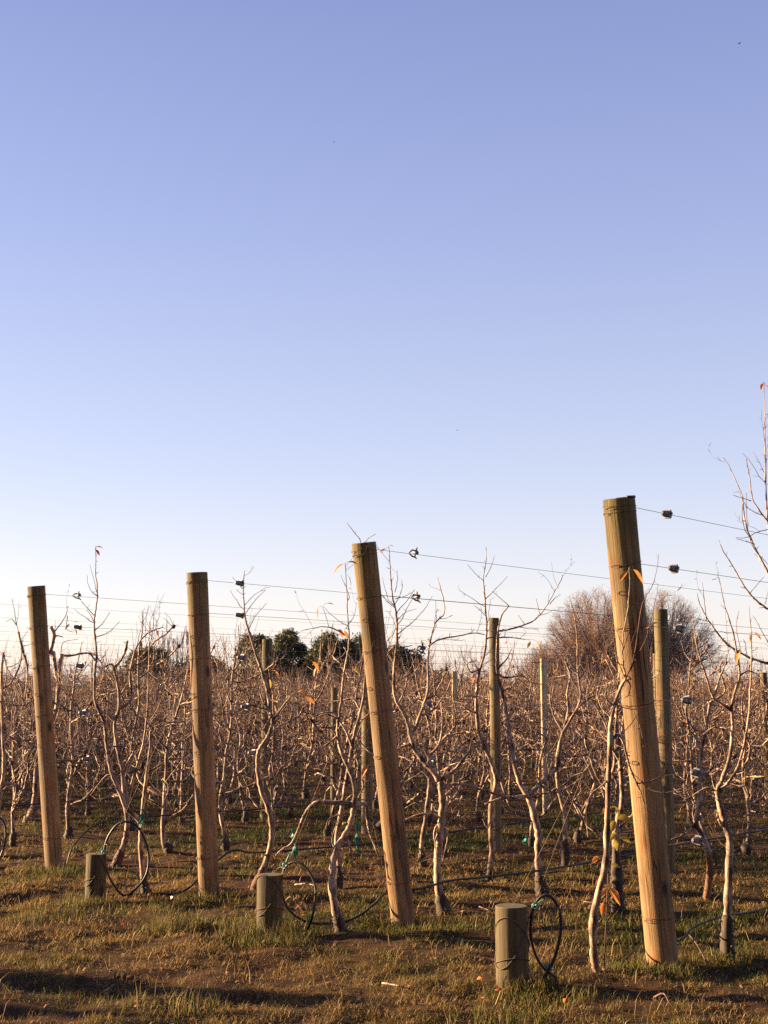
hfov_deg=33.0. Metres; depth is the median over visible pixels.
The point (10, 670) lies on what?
fruit tree
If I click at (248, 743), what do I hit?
fruit tree
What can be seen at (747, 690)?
fruit tree
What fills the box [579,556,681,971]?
fruit tree
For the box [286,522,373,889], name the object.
fruit tree
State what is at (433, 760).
wire tensioner
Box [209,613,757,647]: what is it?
trellis wire
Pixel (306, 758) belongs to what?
fruit tree
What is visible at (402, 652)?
conifer tree
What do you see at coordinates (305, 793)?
fruit tree
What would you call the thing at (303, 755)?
fruit tree
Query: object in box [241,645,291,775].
fruit tree
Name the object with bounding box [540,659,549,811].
line post
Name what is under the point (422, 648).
wire tensioner
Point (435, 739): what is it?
fruit tree
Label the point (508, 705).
fruit tree
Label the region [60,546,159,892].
fruit tree
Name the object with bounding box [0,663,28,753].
fruit tree
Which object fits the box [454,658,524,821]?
fruit tree
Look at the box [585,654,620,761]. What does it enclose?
fruit tree
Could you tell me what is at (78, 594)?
wire tensioner
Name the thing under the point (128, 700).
fruit tree
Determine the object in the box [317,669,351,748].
fruit tree
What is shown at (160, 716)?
fruit tree
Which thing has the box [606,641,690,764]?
fruit tree
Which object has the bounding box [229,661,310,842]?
fruit tree
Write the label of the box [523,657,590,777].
fruit tree
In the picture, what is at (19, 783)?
fruit tree
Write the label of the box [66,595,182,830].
fruit tree
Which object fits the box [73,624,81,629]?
wire tensioner
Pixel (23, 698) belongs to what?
fruit tree
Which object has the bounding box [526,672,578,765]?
fruit tree
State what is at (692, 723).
fruit tree
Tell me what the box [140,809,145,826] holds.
plastic band
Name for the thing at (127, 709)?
fruit tree
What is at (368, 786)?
line post
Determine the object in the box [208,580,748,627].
trellis wire
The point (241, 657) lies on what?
wire tensioner
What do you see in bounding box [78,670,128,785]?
fruit tree
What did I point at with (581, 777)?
guy wire
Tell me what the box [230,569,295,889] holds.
fruit tree
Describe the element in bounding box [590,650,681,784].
fruit tree
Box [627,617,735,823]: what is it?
fruit tree
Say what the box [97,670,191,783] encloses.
fruit tree
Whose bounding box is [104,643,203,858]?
guy wire
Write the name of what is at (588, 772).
fruit tree
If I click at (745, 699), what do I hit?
fruit tree
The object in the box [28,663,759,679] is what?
trellis wire
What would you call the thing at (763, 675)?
line post
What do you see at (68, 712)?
fruit tree
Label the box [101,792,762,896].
irrigation hose
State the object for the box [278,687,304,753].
fruit tree
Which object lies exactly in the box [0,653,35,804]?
fruit tree
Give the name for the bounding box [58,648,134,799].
fruit tree
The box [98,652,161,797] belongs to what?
fruit tree
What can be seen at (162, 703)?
fruit tree
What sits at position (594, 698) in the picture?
fruit tree
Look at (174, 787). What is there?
fruit tree
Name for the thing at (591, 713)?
fruit tree
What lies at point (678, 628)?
wire tensioner
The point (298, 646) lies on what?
trellis wire
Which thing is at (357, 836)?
plastic band
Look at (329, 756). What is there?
guy wire
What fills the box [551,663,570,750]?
fruit tree
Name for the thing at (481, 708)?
fruit tree
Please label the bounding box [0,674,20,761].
fruit tree
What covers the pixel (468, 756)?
fruit tree
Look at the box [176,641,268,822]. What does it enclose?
fruit tree
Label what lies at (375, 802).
fruit tree
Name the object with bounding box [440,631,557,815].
fruit tree
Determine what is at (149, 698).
fruit tree
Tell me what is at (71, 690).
fruit tree
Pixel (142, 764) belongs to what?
fruit tree
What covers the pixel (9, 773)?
fruit tree
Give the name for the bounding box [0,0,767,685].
sky
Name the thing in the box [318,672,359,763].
fruit tree
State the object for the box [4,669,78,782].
fruit tree
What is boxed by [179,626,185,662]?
poplar tree
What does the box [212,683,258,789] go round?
fruit tree
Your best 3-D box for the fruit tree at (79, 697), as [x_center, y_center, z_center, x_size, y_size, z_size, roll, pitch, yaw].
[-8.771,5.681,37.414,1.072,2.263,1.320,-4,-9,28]
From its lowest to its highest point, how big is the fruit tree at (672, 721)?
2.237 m
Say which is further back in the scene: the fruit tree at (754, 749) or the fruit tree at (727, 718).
the fruit tree at (727, 718)
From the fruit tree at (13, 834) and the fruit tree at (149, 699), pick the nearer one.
the fruit tree at (13, 834)
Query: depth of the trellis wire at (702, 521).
8.00 m
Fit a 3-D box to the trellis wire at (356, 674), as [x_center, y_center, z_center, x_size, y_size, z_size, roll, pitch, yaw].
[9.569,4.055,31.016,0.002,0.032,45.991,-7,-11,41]
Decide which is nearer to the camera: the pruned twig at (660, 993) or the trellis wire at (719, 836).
the pruned twig at (660, 993)
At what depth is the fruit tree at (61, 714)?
27.55 m
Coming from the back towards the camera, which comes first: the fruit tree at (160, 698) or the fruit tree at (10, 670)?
the fruit tree at (160, 698)
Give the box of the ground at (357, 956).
[0,721,767,1023]
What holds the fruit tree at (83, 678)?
on the ground at (357, 956)
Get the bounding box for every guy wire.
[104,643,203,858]
[280,630,378,882]
[513,676,629,904]
[527,615,641,923]
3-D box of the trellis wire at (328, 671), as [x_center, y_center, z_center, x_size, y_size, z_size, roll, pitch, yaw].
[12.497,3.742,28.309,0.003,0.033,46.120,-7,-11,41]
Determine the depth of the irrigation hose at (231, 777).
17.81 m
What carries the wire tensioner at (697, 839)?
attached to the trellis wire at (719, 836)
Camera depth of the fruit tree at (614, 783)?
10.62 m
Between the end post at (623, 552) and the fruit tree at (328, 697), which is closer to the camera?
the end post at (623, 552)
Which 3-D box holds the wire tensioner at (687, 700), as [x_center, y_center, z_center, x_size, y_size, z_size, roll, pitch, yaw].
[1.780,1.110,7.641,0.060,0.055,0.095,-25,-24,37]
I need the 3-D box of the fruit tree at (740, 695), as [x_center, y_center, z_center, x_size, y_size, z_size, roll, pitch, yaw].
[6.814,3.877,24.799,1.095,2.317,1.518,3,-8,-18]
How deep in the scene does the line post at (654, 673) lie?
14.91 m
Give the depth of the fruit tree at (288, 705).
29.57 m
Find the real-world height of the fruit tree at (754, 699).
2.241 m
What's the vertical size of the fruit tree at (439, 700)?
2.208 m
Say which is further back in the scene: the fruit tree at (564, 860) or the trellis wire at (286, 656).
the trellis wire at (286, 656)
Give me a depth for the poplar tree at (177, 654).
208.83 m
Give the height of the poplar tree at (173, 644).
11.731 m
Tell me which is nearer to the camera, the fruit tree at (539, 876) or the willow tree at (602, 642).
the fruit tree at (539, 876)
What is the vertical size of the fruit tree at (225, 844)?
2.406 m
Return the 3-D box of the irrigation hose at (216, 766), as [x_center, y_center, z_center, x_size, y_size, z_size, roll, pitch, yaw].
[4.069,5.047,27.726,0.012,0.051,33.994,-7,-11,41]
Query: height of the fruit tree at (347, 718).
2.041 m
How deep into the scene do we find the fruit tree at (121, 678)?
33.74 m
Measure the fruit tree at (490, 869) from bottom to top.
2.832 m
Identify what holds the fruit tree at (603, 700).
on the ground at (357, 956)
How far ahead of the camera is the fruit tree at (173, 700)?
29.71 m
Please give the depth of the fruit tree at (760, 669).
27.54 m
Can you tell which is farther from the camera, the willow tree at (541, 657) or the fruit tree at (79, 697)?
the willow tree at (541, 657)
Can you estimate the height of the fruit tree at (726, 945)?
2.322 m
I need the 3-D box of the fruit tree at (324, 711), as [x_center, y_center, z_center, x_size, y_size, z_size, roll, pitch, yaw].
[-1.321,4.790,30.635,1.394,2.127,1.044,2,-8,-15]
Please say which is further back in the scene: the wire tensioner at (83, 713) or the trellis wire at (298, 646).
the trellis wire at (298, 646)
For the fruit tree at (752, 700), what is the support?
on the ground at (357, 956)
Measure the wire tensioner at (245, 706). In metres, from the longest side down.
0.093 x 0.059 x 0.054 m
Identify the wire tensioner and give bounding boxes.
[72,591,80,599]
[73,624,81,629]
[75,663,83,668]
[78,710,86,715]
[82,756,90,761]
[235,580,243,586]
[235,612,243,618]
[237,654,245,660]
[241,703,249,709]
[248,749,256,755]
[409,547,418,558]
[411,592,420,602]
[416,643,425,654]
[423,700,432,711]
[427,756,436,766]
[661,510,672,518]
[668,564,679,572]
[673,624,684,633]
[681,695,691,704]
[690,767,701,777]
[691,835,702,844]
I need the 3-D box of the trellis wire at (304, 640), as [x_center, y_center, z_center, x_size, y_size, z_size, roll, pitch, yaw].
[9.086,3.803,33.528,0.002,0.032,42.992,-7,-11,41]
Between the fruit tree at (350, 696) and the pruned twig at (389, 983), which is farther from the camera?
the fruit tree at (350, 696)
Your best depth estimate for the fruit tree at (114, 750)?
23.76 m
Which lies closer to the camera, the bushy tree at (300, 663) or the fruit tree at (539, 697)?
the fruit tree at (539, 697)
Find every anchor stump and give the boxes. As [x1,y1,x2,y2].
[85,844,107,901]
[256,867,283,937]
[494,903,529,991]
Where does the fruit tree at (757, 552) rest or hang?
on the ground at (357, 956)
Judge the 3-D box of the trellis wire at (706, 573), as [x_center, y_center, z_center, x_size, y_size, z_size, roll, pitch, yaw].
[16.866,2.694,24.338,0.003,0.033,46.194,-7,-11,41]
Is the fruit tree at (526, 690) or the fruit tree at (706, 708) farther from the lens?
the fruit tree at (526, 690)
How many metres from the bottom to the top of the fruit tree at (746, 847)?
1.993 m
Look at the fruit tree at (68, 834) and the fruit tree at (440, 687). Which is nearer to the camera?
the fruit tree at (68, 834)
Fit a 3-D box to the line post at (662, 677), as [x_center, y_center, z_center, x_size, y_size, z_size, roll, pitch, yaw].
[2.447,2.002,11.304,0.134,2.304,0.134,0,-8,0]
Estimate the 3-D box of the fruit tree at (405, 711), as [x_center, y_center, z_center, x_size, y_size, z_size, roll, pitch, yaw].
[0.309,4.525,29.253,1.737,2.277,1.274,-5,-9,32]
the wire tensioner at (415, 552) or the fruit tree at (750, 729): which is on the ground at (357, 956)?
the fruit tree at (750, 729)
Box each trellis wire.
[0,626,733,659]
[0,640,736,666]
[2,631,740,662]
[3,634,736,663]
[4,702,483,704]
[6,617,754,655]
[9,604,765,649]
[10,647,736,670]
[23,641,718,666]
[24,730,570,748]
[25,646,759,669]
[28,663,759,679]
[46,594,754,642]
[55,651,765,671]
[55,665,767,680]
[60,626,761,659]
[68,732,724,759]
[91,669,747,681]
[97,672,702,682]
[106,706,714,712]
[116,700,527,701]
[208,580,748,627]
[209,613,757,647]
[211,656,761,673]
[214,731,763,754]
[251,703,752,706]
[377,549,767,598]
[382,595,763,628]
[388,648,765,664]
[393,705,691,707]
[400,744,757,764]
[638,508,766,534]
[643,564,767,582]
[651,626,767,635]
[655,700,742,700]
[663,766,767,775]
[670,829,764,844]
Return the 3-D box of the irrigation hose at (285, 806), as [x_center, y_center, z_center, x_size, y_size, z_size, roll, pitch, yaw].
[9.234,4.755,24.507,0.012,0.375,35.879,-7,-11,41]
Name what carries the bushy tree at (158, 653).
on the ground at (357, 956)
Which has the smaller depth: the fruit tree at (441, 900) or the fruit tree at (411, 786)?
the fruit tree at (441, 900)
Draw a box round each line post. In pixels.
[260,639,272,820]
[330,688,337,813]
[361,685,372,833]
[452,671,457,800]
[489,618,501,852]
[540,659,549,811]
[653,653,656,721]
[654,609,675,873]
[760,672,767,810]
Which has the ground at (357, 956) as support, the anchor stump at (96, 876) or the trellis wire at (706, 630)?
the anchor stump at (96, 876)
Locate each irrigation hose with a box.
[0,817,6,858]
[1,752,762,807]
[4,744,760,790]
[5,740,716,779]
[7,732,680,761]
[7,735,707,770]
[11,728,684,754]
[66,763,759,865]
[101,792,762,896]
[282,829,767,929]
[529,894,562,984]
[619,906,767,965]
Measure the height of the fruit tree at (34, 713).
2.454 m
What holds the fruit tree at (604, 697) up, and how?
on the ground at (357, 956)
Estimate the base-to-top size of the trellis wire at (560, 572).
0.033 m
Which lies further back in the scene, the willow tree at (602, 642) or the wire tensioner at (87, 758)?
the willow tree at (602, 642)
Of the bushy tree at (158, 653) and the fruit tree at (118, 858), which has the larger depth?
the bushy tree at (158, 653)
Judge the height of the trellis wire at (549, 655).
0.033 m
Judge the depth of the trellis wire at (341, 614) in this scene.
13.80 m
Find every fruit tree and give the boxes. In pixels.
[0,601,35,852]
[0,637,24,728]
[0,639,81,791]
[0,641,58,845]
[0,649,60,767]
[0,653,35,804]
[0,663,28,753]
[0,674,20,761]
[3,679,35,774]
[4,646,79,776]
[4,652,84,752]
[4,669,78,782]
[9,683,60,756]
[19,653,107,779]
[22,584,94,821]
[23,630,131,838]
[25,677,84,774]
[51,670,80,754]
[52,641,153,815]
[52,665,88,763]
[52,666,103,763]
[52,674,74,746]
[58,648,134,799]
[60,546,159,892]
[62,669,97,736]
[63,653,121,768]
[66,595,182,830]
[69,679,108,756]
[73,681,89,745]
[78,647,158,810]
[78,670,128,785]
[81,667,140,773]
[81,670,111,749]
[82,657,152,762]
[87,614,164,866]
[88,641,154,775]
[95,653,136,737]
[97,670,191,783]
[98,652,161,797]
[113,633,235,853]
[128,659,189,766]
[129,673,167,767]
[132,668,167,760]
[135,651,244,825]
[135,677,162,735]
[140,671,161,739]
[143,639,192,782]
[146,693,192,773]
[147,609,285,850]
[148,653,225,793]
[149,639,237,809]
[149,672,183,724]
[150,683,179,739]
[151,680,177,754]
[159,669,190,757]
[166,675,192,758]
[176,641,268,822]
[182,660,238,750]
[190,625,283,803]
[211,662,237,750]
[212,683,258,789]
[213,667,252,757]
[214,627,300,760]
[214,661,258,760]
[215,671,296,788]
[216,663,292,775]
[216,689,250,768]
[226,642,312,817]
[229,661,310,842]
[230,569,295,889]
[237,682,276,746]
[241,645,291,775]
[250,677,294,742]
[258,660,338,785]
[271,656,300,745]
[272,661,308,760]
[275,675,316,766]
[276,541,378,932]
[276,667,345,782]
[277,664,324,762]
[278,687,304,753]
[284,662,308,749]
[285,624,353,798]
[285,675,330,772]
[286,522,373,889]
[288,597,416,836]
[298,672,328,759]
[302,671,346,757]
[306,675,346,770]
[311,674,428,809]
[316,648,363,780]
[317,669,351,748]
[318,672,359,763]
[323,653,361,750]
[324,677,363,795]
[327,616,434,832]
[329,677,398,770]
[329,680,361,740]
[337,667,352,750]
[340,652,363,756]
[342,666,363,743]
[363,653,457,806]
[373,674,424,778]
[376,544,521,915]
[387,645,480,801]
[389,627,471,826]
[390,672,423,755]
[390,672,430,739]
[394,660,451,759]
[396,643,451,788]
[399,634,492,858]
[402,669,444,776]
[407,702,455,867]
[421,676,469,765]
[423,652,488,785]
[423,671,461,758]
[425,663,452,724]
[427,649,483,772]
[437,640,509,800]
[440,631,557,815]
[446,556,518,880]
[446,640,522,783]
[446,668,485,759]
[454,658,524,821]
[456,672,591,846]
[459,672,487,768]
[461,665,520,779]
[467,683,488,757]
[473,655,552,794]
[484,665,523,738]
[485,557,607,895]
[486,663,529,751]
[502,660,564,778]
[506,650,563,792]
[508,664,552,753]
[509,678,531,748]
[510,667,535,749]
[513,635,612,789]
[515,662,563,745]
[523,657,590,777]
[523,672,550,767]
[525,656,549,723]
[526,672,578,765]
[534,638,655,843]
[535,657,594,867]
[538,630,671,880]
[538,648,609,787]
[538,678,606,809]
[540,661,626,802]
[549,651,588,763]
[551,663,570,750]
[553,659,624,762]
[561,633,672,832]
[570,663,602,773]
[570,676,613,737]
[576,655,620,747]
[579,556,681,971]
[582,652,686,770]
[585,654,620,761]
[589,663,624,733]
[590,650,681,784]
[591,680,628,912]
[594,668,614,754]
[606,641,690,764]
[613,655,685,738]
[613,665,695,759]
[620,643,738,863]
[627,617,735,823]
[670,657,730,794]
[670,659,709,754]
[670,661,726,774]
[670,668,694,766]
[670,670,694,741]
[671,654,727,900]
[671,672,767,818]
[672,663,716,765]
[674,652,736,775]
[683,561,767,960]
[685,671,757,790]
[685,672,727,759]
[691,382,767,664]
[692,646,758,788]
[692,655,767,855]
[693,682,725,754]
[697,660,767,813]
[702,641,763,786]
[706,655,762,773]
[707,673,729,754]
[715,682,758,762]
[716,657,767,759]
[719,658,767,787]
[726,672,761,743]
[729,675,767,744]
[735,692,762,771]
[737,664,761,751]
[741,713,767,805]
[751,681,767,735]
[753,648,767,697]
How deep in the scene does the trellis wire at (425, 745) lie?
11.82 m
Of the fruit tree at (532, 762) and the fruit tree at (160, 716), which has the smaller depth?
the fruit tree at (532, 762)
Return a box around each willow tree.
[517,639,572,683]
[537,584,654,685]
[600,588,724,685]
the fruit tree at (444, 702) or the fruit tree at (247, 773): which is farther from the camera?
the fruit tree at (444, 702)
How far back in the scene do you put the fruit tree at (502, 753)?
22.76 m
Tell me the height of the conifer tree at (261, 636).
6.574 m
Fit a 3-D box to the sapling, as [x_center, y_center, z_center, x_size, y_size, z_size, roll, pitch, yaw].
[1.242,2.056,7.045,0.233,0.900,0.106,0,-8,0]
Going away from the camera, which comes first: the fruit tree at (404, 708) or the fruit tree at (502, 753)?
the fruit tree at (404, 708)
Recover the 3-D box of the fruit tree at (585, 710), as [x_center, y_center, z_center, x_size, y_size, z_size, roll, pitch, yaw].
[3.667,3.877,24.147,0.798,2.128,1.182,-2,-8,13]
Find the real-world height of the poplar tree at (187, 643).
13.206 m
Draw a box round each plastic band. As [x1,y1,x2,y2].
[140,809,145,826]
[291,829,297,856]
[355,824,361,852]
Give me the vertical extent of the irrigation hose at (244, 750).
0.051 m
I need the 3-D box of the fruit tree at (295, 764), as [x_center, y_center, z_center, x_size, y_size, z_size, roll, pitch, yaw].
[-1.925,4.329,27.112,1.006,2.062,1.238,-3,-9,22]
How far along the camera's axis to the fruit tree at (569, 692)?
27.83 m
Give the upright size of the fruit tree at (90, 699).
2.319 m
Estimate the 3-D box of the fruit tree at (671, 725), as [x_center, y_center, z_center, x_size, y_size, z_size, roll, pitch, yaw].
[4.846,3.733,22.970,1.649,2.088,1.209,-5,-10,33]
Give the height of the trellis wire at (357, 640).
0.033 m
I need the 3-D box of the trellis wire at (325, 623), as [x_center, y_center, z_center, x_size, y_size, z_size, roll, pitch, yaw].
[11.055,3.275,29.775,0.002,0.032,45.991,-7,-11,41]
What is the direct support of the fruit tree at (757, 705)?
on the ground at (357, 956)
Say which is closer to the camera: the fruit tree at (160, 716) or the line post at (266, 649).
the line post at (266, 649)
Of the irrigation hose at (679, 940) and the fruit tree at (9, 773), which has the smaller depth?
the irrigation hose at (679, 940)
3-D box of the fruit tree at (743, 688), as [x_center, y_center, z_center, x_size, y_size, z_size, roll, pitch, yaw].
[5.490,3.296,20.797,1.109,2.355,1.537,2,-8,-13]
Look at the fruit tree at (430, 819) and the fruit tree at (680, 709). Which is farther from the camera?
the fruit tree at (680, 709)
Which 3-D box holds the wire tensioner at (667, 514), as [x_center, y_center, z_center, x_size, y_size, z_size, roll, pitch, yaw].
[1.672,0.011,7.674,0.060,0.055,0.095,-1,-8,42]
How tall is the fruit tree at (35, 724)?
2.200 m
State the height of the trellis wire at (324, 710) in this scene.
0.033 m
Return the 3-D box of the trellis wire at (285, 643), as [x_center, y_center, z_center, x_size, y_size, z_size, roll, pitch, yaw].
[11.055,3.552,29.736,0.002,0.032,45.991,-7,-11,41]
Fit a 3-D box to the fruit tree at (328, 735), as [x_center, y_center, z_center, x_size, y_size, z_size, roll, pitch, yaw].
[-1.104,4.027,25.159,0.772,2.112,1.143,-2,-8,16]
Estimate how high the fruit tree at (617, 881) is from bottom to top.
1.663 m
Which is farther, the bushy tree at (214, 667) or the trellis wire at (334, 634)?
the bushy tree at (214, 667)
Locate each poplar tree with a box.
[166,635,170,654]
[170,638,175,672]
[174,636,179,673]
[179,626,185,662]
[184,630,188,662]
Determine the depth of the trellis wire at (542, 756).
9.78 m
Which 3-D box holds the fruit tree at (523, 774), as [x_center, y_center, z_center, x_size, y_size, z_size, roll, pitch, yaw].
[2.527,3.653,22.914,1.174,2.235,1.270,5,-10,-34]
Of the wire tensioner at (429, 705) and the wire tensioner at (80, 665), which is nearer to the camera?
the wire tensioner at (429, 705)
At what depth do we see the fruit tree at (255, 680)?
18.32 m
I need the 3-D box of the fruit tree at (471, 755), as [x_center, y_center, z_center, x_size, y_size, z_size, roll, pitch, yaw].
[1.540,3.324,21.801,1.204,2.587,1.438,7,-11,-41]
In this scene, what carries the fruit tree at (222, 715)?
on the ground at (357, 956)
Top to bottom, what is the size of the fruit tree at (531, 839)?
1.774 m
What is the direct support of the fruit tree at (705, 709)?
on the ground at (357, 956)
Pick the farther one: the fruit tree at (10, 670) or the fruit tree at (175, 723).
the fruit tree at (175, 723)
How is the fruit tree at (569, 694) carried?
on the ground at (357, 956)
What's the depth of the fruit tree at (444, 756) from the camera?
24.39 m
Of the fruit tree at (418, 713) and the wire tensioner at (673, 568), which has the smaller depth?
the wire tensioner at (673, 568)
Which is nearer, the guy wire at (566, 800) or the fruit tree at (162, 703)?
the guy wire at (566, 800)
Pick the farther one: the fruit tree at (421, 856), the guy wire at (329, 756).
the fruit tree at (421, 856)
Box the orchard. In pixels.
[0,660,767,744]
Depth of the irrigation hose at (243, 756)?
23.11 m
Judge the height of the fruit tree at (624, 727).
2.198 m
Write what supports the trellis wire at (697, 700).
attached to the end post at (623, 552)
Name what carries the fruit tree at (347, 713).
on the ground at (357, 956)
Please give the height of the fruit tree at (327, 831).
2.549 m
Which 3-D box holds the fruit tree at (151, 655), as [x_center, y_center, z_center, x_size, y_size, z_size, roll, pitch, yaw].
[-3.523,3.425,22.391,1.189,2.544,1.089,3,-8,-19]
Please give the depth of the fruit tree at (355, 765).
22.66 m
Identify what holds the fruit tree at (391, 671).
on the ground at (357, 956)
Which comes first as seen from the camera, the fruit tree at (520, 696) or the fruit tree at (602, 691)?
the fruit tree at (602, 691)
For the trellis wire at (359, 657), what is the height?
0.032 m
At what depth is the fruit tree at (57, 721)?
29.82 m
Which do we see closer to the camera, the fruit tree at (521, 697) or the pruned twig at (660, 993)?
the pruned twig at (660, 993)
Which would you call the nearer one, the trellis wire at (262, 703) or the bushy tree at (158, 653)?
the trellis wire at (262, 703)
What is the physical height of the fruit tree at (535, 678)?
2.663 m
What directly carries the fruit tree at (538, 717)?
on the ground at (357, 956)
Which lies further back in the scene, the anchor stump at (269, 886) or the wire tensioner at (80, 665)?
the wire tensioner at (80, 665)
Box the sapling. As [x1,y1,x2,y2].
[591,805,632,968]
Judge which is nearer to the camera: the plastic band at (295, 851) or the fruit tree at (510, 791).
the plastic band at (295, 851)
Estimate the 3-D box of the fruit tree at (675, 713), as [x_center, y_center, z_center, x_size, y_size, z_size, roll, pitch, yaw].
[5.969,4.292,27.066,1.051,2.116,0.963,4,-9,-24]
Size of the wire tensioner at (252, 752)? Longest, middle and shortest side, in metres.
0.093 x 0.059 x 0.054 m
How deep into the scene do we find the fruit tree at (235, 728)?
25.85 m
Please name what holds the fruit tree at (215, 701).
on the ground at (357, 956)
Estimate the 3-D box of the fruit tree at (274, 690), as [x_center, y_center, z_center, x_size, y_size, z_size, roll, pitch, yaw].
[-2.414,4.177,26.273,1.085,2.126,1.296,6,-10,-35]
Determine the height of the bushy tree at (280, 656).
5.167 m
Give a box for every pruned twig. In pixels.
[382,982,399,986]
[583,901,620,912]
[651,985,669,1003]
[688,934,706,962]
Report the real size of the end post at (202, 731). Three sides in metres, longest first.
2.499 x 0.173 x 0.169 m
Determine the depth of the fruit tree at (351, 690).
31.41 m
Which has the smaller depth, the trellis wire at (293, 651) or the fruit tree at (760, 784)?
the fruit tree at (760, 784)
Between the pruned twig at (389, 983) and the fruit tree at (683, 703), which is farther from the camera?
the fruit tree at (683, 703)
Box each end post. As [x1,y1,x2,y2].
[27,585,62,870]
[186,572,219,896]
[351,541,414,927]
[603,495,678,969]
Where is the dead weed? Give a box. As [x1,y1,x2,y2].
[285,892,307,920]
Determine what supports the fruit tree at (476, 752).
on the ground at (357, 956)
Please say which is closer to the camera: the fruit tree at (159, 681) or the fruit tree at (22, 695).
the fruit tree at (22, 695)
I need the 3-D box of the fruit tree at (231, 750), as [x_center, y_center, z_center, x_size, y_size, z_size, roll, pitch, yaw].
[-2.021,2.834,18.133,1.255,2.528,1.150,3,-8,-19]
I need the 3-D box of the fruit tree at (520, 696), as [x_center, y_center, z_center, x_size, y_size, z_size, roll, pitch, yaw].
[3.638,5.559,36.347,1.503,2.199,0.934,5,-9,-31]
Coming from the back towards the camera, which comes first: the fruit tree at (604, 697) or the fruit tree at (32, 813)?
the fruit tree at (604, 697)
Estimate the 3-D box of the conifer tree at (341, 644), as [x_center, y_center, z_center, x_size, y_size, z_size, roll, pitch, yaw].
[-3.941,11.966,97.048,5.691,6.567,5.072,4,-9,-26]
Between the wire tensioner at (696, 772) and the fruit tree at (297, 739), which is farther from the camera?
the fruit tree at (297, 739)
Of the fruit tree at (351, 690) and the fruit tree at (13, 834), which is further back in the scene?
the fruit tree at (351, 690)
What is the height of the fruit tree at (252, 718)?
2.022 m
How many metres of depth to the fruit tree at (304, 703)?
27.77 m
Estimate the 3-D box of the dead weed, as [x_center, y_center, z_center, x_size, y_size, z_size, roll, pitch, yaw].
[-0.587,2.676,8.704,0.140,0.246,0.094,6,-10,-37]
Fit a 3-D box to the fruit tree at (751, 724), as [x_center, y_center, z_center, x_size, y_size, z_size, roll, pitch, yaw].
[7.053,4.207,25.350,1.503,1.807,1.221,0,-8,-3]
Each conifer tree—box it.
[225,633,272,684]
[272,627,310,684]
[299,629,363,684]
[339,631,363,683]
[387,643,439,681]
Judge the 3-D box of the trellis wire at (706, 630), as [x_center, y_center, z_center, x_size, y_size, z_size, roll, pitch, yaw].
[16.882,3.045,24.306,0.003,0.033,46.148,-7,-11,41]
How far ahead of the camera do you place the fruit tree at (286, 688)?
32.09 m
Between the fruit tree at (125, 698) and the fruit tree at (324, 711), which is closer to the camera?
the fruit tree at (125, 698)
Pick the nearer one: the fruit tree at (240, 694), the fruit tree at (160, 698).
the fruit tree at (240, 694)
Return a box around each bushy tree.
[113,646,189,682]
[180,655,237,685]
[246,649,299,685]
[292,657,325,687]
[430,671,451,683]
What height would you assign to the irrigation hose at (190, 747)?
0.051 m
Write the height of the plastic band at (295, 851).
0.185 m
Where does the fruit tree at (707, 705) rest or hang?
on the ground at (357, 956)
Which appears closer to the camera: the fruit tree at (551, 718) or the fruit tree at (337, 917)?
the fruit tree at (337, 917)
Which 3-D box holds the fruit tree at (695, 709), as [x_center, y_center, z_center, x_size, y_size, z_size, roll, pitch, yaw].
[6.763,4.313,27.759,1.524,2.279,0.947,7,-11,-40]
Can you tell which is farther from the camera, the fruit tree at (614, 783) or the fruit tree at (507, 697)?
the fruit tree at (507, 697)
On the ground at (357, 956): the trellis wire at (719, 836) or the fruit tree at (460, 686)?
the fruit tree at (460, 686)
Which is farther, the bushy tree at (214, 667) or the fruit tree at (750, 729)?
the bushy tree at (214, 667)
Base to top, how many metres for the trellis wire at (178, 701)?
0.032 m
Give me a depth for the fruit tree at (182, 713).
30.32 m
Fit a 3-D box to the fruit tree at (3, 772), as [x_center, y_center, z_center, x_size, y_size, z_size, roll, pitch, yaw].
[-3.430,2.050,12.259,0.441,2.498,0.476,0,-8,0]
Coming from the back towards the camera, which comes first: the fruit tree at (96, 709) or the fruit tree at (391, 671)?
the fruit tree at (96, 709)
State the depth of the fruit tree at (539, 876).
10.15 m
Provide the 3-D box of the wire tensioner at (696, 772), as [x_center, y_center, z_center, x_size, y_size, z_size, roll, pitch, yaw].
[1.835,1.537,7.643,0.060,0.055,0.095,13,2,43]
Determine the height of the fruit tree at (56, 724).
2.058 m
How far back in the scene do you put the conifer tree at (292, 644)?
98.92 m
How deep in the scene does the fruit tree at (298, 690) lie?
35.59 m
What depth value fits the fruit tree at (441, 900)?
8.99 m
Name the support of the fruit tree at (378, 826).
on the ground at (357, 956)
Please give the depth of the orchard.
43.37 m
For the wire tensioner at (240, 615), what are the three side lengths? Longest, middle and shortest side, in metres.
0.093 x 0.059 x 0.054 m
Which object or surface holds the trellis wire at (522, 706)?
attached to the end post at (371, 617)
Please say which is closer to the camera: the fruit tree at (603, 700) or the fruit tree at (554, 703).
the fruit tree at (554, 703)
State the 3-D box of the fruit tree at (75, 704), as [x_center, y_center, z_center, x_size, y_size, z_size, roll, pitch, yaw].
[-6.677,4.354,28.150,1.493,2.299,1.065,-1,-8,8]
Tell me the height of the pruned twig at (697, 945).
0.093 m
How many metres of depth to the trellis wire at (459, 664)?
11.96 m
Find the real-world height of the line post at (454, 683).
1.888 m

